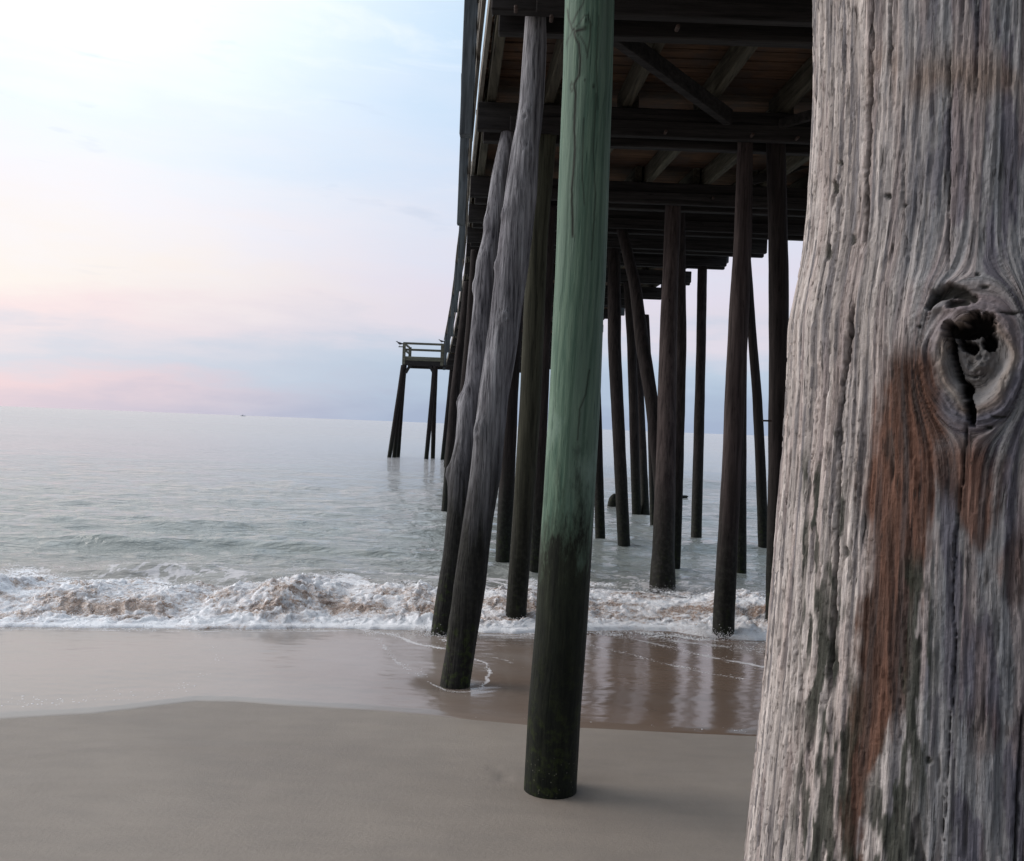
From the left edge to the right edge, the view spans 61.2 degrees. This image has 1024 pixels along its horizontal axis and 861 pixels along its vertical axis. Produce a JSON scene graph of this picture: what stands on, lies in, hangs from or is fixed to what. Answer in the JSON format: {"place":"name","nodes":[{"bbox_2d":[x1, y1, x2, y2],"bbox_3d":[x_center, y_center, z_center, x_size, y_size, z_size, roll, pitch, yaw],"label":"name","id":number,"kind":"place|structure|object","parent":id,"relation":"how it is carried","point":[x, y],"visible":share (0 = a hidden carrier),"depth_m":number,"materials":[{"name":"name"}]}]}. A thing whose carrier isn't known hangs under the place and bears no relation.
{"place":"outdoors","nodes":[
{"label":"outdoors","id":0,"kind":"place"},
{"bbox_2d":[0,701,756,860],"bbox_3d":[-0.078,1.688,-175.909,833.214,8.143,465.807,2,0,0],"label":"sand","id":1,"kind":"structure","parent":0,"point":[212,781],"depth_m":4.49,"materials":[{"name":"beige sand"}]},
{"bbox_2d":[387,0,1023,860],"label":"wooden pier","id":2,"kind":"structure","parent":1,"relation":"on","point":[627,156],"depth_m":1.03,"materials":[{"name":"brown wood"}]},
{"bbox_2d":[0,406,767,735],"bbox_3d":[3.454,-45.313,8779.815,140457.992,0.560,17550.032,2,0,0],"label":"water","id":3,"kind":"structure","parent":0,"point":[216,500],"depth_m":13.53,"materials":[{"name":"grey liquid"}]},
{"bbox_2d":[0,571,764,636],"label":"sea spray","id":4,"kind":"object","parent":3,"relation":"on","point":[338,601],"visible":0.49,"depth_m":9.57,"materials":[{"name":"white liquid"}]},
{"bbox_2d":[1,627,765,730],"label":"foam trace","id":5,"kind":"object","parent":3,"relation":"on","point":[651,634],"visible":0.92,"depth_m":8.90,"materials":[{"name":"white liquid"}]},
{"bbox_2d":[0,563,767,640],"bbox_3d":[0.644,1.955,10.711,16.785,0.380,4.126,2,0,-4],"label":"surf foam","id":6,"kind":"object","parent":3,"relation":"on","point":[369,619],"visible":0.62,"depth_m":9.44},
{"bbox_2d":[400,578,761,646],"bbox_3d":[1.418,2.059,9.727,3.138,0.199,5.126,3,0,43],"label":"foam collar","id":7,"kind":"object","parent":3,"relation":"on","point":[646,585],"visible":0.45,"depth_m":9.19,"materials":[{"name":"white liquid"}]},
{"bbox_2d":[607,493,615,506],"bbox_3d":[2.870,2.322,25.012,0.397,1.008,0.338,2,0,0],"label":"broken pile stub","id":8,"kind":"object","parent":3,"relation":"in","point":[612,501],"visible":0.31,"depth_m":24.88,"materials":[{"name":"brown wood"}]},
{"bbox_2d":[0,0,802,435],"label":"sky","id":9,"kind":"structure","parent":0,"point":[221,207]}
]}

